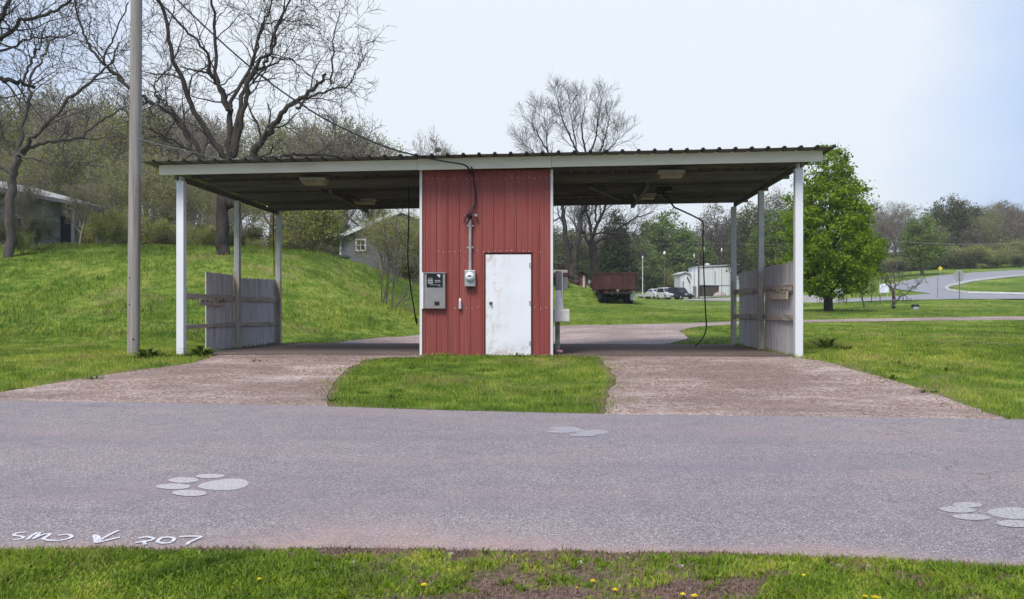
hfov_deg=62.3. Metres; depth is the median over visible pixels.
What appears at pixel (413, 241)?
sapling
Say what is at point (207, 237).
brush shrub
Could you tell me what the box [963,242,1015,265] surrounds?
brush shrub
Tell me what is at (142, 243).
brush shrub
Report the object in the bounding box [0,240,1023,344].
bank grass
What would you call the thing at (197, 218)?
sapling
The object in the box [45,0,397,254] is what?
bare walnut tree
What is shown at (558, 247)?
woodland tree
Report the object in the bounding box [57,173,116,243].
sapling
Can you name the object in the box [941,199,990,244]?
woodland tree
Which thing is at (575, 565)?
weed rosette
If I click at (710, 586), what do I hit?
weed rosette
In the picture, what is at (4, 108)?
woodland tree
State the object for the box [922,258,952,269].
brush shrub
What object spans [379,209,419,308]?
sapling
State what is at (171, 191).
sapling
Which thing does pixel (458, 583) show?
weed rosette
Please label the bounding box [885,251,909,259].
brush shrub
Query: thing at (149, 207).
sapling
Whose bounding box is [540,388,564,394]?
weed
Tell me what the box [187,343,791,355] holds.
concrete slab
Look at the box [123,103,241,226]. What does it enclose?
woodland tree
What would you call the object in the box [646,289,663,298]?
parked car
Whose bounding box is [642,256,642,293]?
lamp post
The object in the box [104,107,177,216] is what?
woodland tree
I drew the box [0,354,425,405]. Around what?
driveway
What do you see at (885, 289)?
white board
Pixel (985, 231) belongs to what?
woodland tree
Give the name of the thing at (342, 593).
weed rosette
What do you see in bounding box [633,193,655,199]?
bay light
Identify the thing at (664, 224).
tree
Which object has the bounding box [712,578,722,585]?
weed rosette
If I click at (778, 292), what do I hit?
side fence
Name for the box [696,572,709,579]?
weed rosette
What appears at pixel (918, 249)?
tree
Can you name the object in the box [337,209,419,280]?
grey house
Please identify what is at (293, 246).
brush shrub
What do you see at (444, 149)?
tree
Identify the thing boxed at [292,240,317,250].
brush shrub
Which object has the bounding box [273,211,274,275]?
hanging cable
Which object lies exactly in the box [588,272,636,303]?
dump truck
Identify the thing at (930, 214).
woodland tree
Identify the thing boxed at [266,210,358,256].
brush shrub
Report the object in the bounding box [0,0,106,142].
bare tree
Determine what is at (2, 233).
brush shrub
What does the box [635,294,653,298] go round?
flat trailer
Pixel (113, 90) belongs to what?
woodland tree
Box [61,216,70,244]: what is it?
door
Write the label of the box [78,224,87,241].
brush shrub
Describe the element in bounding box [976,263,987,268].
brush shrub
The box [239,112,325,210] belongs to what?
woodland tree
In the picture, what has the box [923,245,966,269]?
brush shrub
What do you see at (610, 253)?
cedar tree
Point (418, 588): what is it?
weed rosette
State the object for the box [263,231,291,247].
brush shrub
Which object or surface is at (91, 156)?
woodland tree
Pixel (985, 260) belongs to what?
brush shrub
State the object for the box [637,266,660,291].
brush shrub
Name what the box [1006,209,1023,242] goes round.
woodland tree
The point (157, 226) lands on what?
brush shrub
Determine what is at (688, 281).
metal building
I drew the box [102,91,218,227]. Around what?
woodland tree
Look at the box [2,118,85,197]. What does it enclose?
woodland tree
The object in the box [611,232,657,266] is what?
woodland tree
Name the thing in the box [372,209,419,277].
sapling
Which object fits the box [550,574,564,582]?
weed rosette
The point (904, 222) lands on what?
woodland tree
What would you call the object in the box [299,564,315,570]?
weed rosette
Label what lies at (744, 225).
tree
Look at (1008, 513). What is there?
paw print
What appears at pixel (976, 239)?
woodland tree
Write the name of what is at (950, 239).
woodland tree
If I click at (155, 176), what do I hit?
woodland tree
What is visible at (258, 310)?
side fence
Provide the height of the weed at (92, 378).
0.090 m
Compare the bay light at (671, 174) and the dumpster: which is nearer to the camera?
the bay light at (671, 174)
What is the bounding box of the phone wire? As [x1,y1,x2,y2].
[137,138,224,159]
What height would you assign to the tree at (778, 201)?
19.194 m
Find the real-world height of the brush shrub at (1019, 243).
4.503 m
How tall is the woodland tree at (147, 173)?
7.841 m
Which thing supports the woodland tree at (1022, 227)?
on the ground at (584, 297)
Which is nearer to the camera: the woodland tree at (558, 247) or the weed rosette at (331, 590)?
the weed rosette at (331, 590)
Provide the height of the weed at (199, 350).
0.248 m
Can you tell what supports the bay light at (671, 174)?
attached to the car wash
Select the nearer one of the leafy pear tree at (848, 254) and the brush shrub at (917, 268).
the leafy pear tree at (848, 254)
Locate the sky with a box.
[0,0,1023,265]
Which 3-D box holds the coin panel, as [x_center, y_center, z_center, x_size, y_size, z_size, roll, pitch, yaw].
[-1.559,-0.180,16.889,0.485,0.725,0.100,0,0,3]
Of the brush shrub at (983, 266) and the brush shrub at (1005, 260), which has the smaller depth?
the brush shrub at (983, 266)
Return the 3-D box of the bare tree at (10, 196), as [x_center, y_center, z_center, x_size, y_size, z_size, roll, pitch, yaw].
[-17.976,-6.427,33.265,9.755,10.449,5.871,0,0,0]
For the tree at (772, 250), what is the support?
on the ground at (584, 297)
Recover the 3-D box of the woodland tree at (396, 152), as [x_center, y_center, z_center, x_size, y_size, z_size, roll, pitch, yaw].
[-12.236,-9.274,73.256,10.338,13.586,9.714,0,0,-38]
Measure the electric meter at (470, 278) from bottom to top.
1.511 m
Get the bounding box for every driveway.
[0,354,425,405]
[587,354,1004,418]
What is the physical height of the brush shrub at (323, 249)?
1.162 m
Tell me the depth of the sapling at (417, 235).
45.48 m
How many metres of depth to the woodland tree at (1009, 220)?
149.19 m
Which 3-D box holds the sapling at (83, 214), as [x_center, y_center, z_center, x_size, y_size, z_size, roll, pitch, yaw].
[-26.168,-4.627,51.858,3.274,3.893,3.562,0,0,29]
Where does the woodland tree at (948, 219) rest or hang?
on the ground at (584, 297)
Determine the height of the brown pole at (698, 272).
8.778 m
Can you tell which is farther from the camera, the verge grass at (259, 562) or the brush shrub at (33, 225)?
the brush shrub at (33, 225)
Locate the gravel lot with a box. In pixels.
[682,295,835,302]
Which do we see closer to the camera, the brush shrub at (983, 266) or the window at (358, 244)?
the window at (358, 244)
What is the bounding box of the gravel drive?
[339,316,1023,343]
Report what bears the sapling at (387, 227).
on the ground at (584, 297)
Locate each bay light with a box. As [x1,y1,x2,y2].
[299,177,328,185]
[353,198,376,204]
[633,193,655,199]
[656,169,685,178]
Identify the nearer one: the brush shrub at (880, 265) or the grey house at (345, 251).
the grey house at (345, 251)
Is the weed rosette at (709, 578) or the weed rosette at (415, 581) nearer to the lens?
the weed rosette at (415, 581)
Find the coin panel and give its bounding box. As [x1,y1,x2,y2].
[422,272,445,308]
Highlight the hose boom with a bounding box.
[656,187,706,345]
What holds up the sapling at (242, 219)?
on the ground at (584, 297)
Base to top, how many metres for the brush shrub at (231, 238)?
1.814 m
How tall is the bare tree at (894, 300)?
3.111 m
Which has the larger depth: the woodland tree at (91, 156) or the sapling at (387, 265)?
the woodland tree at (91, 156)
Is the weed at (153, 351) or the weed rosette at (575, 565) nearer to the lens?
the weed rosette at (575, 565)
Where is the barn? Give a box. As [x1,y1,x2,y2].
[578,270,587,287]
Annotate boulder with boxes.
[713,292,726,297]
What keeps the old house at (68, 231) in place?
on the ground at (584, 297)
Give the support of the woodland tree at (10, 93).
on the ground at (584, 297)
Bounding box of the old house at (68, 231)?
[0,181,101,244]
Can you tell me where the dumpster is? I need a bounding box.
[699,285,719,296]
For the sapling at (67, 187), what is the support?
on the ground at (584, 297)
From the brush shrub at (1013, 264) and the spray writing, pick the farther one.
the brush shrub at (1013, 264)
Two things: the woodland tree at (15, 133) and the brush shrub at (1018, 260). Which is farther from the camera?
the brush shrub at (1018, 260)
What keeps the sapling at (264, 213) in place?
on the ground at (584, 297)
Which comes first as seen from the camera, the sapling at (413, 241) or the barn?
the sapling at (413, 241)
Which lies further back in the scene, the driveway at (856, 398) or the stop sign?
the stop sign
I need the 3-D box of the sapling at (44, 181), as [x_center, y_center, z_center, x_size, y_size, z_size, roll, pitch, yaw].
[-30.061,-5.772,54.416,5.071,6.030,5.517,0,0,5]
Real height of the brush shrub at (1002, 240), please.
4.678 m
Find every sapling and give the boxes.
[0,172,53,246]
[17,168,89,192]
[29,163,99,223]
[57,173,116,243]
[78,199,112,230]
[83,168,153,223]
[141,190,175,230]
[145,176,213,230]
[147,205,206,226]
[165,194,215,226]
[191,200,247,234]
[192,190,257,227]
[202,202,269,231]
[242,204,306,236]
[337,210,363,229]
[346,212,399,269]
[351,209,398,222]
[361,210,419,274]
[369,221,419,279]
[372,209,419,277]
[373,210,403,304]
[375,210,419,282]
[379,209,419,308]
[403,211,419,261]
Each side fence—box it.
[186,271,276,349]
[735,261,792,354]
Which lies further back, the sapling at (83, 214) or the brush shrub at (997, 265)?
the brush shrub at (997, 265)
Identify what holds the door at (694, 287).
in the metal building
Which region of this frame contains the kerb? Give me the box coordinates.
[944,274,1023,294]
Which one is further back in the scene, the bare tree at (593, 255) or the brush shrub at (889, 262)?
the brush shrub at (889, 262)
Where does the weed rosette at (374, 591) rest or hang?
on the ground at (584, 297)
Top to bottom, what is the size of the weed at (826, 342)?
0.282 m
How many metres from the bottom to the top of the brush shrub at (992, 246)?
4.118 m
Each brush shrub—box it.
[0,215,21,248]
[15,229,37,254]
[19,210,61,250]
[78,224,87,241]
[79,221,109,243]
[82,210,117,242]
[101,205,127,244]
[107,210,150,244]
[141,213,155,244]
[141,214,186,244]
[153,228,175,245]
[175,221,204,245]
[186,222,216,246]
[186,228,194,245]
[199,227,245,245]
[229,221,269,247]
[245,237,266,247]
[263,211,306,250]
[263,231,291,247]
[264,229,308,249]
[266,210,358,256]
[284,242,315,252]
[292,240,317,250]
[315,242,342,257]
[396,259,419,281]
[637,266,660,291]
[651,266,687,286]
[864,257,894,275]
[879,255,903,272]
[880,259,912,272]
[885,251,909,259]
[885,256,918,271]
[906,259,934,270]
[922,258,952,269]
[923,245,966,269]
[930,248,991,269]
[944,243,1007,268]
[961,243,1009,250]
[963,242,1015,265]
[970,248,1010,268]
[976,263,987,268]
[977,245,1022,268]
[983,235,1023,246]
[991,247,1023,266]
[1002,238,1023,252]
[1004,253,1023,266]
[1007,254,1023,267]
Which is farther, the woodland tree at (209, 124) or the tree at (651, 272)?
the tree at (651, 272)
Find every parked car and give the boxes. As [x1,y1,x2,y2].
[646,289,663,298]
[655,287,676,298]
[667,287,693,299]
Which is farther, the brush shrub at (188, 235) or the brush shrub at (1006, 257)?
the brush shrub at (1006, 257)
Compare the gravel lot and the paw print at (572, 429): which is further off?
the gravel lot
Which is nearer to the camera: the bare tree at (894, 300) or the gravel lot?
the bare tree at (894, 300)
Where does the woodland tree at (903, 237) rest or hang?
on the ground at (584, 297)
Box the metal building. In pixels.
[673,263,742,297]
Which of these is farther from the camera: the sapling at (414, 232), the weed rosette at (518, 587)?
the sapling at (414, 232)
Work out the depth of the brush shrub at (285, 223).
50.88 m
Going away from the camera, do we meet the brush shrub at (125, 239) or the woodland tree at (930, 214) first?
the brush shrub at (125, 239)
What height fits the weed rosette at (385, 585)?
0.036 m
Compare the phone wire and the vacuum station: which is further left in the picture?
the phone wire
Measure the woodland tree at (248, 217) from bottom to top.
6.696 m
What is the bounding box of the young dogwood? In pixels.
[855,277,880,307]
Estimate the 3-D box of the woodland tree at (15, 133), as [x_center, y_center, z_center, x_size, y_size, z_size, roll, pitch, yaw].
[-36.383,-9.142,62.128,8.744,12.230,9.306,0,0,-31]
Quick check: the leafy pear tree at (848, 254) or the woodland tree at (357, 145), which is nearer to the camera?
the leafy pear tree at (848, 254)
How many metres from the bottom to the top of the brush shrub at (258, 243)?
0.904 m
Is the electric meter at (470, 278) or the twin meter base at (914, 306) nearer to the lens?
the electric meter at (470, 278)
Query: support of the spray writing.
on the road at (83, 473)
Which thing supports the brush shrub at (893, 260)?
on the ground at (584, 297)
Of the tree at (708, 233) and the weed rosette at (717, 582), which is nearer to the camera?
the weed rosette at (717, 582)
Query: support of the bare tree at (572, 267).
on the ground at (584, 297)
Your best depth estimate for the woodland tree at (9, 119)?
69.30 m
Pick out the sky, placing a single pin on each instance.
(926, 97)
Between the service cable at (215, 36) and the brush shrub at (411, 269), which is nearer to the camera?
the service cable at (215, 36)
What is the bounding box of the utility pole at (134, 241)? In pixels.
[127,0,141,354]
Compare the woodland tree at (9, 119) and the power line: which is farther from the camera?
the power line
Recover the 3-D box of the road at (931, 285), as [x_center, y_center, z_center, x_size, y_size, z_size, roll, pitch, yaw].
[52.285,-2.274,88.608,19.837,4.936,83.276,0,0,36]
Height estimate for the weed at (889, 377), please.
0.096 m
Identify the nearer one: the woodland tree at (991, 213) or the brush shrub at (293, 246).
the brush shrub at (293, 246)
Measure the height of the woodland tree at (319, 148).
11.160 m
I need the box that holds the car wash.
[141,145,836,356]
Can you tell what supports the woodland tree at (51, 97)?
on the ground at (584, 297)
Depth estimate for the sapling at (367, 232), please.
52.05 m
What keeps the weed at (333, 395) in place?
on the ground at (584, 297)
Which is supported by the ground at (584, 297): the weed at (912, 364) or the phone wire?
the weed at (912, 364)
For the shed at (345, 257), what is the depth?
50.89 m
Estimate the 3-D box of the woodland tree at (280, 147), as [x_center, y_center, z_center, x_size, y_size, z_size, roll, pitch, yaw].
[-18.685,-8.717,66.506,10.408,12.410,9.568,0,0,0]
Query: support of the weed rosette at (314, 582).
on the ground at (584, 297)
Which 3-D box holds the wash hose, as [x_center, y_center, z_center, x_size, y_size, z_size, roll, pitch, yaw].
[-2.271,-1.025,19.196,0.260,3.170,0.120,0,0,3]
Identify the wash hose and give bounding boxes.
[407,186,417,323]
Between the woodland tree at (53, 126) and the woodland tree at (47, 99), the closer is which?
the woodland tree at (53, 126)
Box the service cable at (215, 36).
[177,0,470,174]
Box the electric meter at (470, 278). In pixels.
[464,213,475,288]
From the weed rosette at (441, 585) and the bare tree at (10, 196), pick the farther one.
the bare tree at (10, 196)
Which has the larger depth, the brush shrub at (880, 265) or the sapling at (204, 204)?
the brush shrub at (880, 265)
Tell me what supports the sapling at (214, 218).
on the ground at (584, 297)
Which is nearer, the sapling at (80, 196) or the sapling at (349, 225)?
the sapling at (80, 196)
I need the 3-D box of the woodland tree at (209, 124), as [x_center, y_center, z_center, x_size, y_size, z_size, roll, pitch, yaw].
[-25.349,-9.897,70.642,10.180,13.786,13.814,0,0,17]
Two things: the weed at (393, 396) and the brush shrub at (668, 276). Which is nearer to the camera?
the weed at (393, 396)
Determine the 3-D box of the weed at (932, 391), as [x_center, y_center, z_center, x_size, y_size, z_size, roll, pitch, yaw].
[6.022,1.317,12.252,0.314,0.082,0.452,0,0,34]
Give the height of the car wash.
4.257 m
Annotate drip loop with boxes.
[464,167,476,222]
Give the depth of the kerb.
74.25 m
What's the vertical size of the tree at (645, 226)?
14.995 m
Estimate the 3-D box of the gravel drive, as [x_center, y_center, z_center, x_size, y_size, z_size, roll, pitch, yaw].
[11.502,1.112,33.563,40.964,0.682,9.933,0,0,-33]
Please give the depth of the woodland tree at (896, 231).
149.37 m
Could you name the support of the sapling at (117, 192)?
on the ground at (584, 297)
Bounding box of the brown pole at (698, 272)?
[698,242,699,298]
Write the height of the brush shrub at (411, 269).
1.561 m
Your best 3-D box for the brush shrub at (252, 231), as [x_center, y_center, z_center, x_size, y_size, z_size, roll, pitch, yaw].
[-14.473,-3.258,45.382,2.461,2.233,3.002,0,0,30]
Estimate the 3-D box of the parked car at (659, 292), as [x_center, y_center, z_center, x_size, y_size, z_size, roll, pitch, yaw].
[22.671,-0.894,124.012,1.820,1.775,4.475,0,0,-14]
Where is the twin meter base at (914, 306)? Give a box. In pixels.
[911,304,918,309]
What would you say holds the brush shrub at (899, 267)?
on the ground at (584, 297)
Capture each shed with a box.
[338,254,350,258]
[553,270,567,279]
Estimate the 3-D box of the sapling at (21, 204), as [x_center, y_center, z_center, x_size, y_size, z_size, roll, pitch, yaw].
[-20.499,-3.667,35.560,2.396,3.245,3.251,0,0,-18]
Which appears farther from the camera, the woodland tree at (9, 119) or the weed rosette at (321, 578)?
the woodland tree at (9, 119)
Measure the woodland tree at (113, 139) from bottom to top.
11.620 m
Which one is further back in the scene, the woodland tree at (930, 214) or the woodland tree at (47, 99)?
the woodland tree at (930, 214)
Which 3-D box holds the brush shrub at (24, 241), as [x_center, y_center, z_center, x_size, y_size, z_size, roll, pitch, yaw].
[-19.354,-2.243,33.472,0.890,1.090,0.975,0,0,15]
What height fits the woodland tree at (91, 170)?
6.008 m
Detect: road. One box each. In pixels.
[0,401,1023,565]
[839,270,1023,301]
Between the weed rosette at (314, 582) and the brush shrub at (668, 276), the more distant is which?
the brush shrub at (668, 276)
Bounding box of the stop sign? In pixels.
[954,270,964,299]
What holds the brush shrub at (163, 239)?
on the ground at (584, 297)
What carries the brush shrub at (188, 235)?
on the ground at (584, 297)
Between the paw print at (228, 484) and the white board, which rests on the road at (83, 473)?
the paw print at (228, 484)
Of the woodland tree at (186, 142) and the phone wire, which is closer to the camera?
the phone wire
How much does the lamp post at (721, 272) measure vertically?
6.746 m
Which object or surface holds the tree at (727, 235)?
on the ground at (584, 297)
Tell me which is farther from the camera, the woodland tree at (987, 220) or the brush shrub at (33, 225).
the woodland tree at (987, 220)
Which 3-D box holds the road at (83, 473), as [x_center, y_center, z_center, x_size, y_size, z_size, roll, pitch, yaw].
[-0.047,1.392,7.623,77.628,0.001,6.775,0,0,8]
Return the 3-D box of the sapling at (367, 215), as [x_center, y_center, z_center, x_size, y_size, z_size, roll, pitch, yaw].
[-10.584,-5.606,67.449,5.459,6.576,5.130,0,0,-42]
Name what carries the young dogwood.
on the ground at (584, 297)
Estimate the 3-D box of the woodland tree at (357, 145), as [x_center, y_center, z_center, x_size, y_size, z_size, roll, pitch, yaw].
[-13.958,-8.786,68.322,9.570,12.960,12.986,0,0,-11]
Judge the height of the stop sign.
2.219 m
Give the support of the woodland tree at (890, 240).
on the ground at (584, 297)
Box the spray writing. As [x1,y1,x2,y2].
[12,530,201,543]
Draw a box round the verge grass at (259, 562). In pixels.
[0,536,1023,598]
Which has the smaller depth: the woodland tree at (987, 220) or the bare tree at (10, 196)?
the bare tree at (10, 196)
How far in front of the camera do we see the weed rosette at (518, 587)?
3.90 m
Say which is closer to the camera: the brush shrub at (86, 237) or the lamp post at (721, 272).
the brush shrub at (86, 237)
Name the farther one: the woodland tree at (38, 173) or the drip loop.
the woodland tree at (38, 173)
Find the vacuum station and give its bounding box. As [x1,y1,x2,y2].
[553,271,569,353]
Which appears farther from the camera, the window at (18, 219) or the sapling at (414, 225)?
the sapling at (414, 225)
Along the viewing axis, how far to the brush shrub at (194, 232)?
50.80 m
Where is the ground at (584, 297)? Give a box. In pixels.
[0,245,1023,598]
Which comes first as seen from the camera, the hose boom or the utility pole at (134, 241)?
the utility pole at (134, 241)
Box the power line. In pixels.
[573,242,718,243]
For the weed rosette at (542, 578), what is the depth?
3.99 m
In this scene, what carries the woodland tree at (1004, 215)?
on the ground at (584, 297)
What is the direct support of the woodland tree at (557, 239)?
on the ground at (584, 297)
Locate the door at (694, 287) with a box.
[693,286,695,296]
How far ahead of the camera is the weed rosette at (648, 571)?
4.11 m
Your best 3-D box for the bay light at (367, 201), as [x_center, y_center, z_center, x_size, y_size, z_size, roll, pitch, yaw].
[-3.708,-2.471,21.274,0.560,0.145,0.320,0,0,3]
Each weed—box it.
[81,374,101,379]
[132,345,172,357]
[173,345,219,355]
[322,394,341,400]
[382,392,407,398]
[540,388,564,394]
[808,338,846,348]
[882,374,896,379]
[904,362,923,367]
[920,388,938,392]
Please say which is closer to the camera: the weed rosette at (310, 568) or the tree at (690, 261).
the weed rosette at (310, 568)
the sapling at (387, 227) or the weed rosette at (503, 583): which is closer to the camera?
the weed rosette at (503, 583)
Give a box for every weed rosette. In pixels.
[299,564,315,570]
[312,578,329,587]
[316,573,331,584]
[325,588,336,594]
[335,585,351,598]
[370,589,383,596]
[373,580,392,587]
[398,566,413,576]
[407,577,420,586]
[413,583,424,590]
[432,581,449,590]
[452,578,463,586]
[495,576,513,585]
[512,583,527,591]
[534,573,549,585]
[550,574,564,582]
[568,561,578,568]
[642,568,653,575]
[696,568,720,579]
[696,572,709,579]
[702,583,716,589]
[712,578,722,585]
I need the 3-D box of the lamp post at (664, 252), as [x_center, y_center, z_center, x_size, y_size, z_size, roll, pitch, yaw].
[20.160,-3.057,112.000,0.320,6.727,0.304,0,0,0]
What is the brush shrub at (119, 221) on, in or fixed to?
on the ground at (584, 297)
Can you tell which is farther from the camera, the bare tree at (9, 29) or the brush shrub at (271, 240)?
the brush shrub at (271, 240)
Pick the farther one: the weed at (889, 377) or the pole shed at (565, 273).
the pole shed at (565, 273)
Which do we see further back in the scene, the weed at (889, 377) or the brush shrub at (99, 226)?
the brush shrub at (99, 226)
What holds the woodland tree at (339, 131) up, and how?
on the ground at (584, 297)
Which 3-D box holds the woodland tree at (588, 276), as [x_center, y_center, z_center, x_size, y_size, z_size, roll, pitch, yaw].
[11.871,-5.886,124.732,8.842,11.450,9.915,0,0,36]
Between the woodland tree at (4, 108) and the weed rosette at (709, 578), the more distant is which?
the woodland tree at (4, 108)
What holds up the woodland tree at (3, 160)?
on the ground at (584, 297)
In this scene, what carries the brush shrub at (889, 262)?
on the ground at (584, 297)
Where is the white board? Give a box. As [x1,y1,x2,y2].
[880,284,888,297]
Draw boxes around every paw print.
[156,474,247,495]
[547,427,607,435]
[940,502,1023,526]
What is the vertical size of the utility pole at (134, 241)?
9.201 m
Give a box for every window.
[15,214,21,233]
[355,239,365,250]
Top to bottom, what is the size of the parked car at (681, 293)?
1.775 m
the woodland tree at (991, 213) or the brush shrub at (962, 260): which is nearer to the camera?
the brush shrub at (962, 260)
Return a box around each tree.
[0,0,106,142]
[0,0,178,257]
[0,74,129,158]
[0,77,75,176]
[0,91,12,152]
[0,95,126,204]
[0,99,72,192]
[0,102,31,159]
[0,139,49,189]
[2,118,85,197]
[6,78,126,219]
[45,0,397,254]
[50,101,172,219]
[50,130,145,215]
[65,74,197,152]
[78,149,154,212]
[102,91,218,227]
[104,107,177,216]
[115,141,176,243]
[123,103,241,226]
[144,89,253,227]
[144,152,211,226]
[214,193,264,242]
[216,107,333,234]
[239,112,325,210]
[272,119,360,226]
[280,100,401,232]
[284,102,387,156]
[330,112,407,225]
[409,124,458,154]
[506,70,658,284]
[553,204,667,287]
[553,224,563,266]
[553,226,590,274]
[560,223,608,285]
[597,208,650,292]
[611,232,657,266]
[627,239,666,291]
[632,216,675,288]
[636,207,700,271]
[666,235,722,273]
[687,203,737,264]
[706,206,751,264]
[718,201,780,284]
[742,207,792,276]
[745,184,792,262]
[773,142,893,310]
[839,202,916,253]
[869,258,927,308]
[870,200,921,254]
[877,215,901,254]
[896,212,953,275]
[897,217,921,255]
[911,193,981,248]
[919,205,943,230]
[925,225,958,252]
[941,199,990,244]
[956,213,1012,246]
[958,225,991,248]
[973,205,1006,244]
[978,199,1022,241]
[980,199,1023,242]
[987,201,1022,243]
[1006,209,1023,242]
[1014,210,1023,238]
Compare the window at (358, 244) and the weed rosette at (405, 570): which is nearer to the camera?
the weed rosette at (405, 570)
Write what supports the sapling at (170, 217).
on the ground at (584, 297)
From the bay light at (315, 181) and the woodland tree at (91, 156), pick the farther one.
the woodland tree at (91, 156)
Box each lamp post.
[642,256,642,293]
[663,251,665,298]
[721,248,721,296]

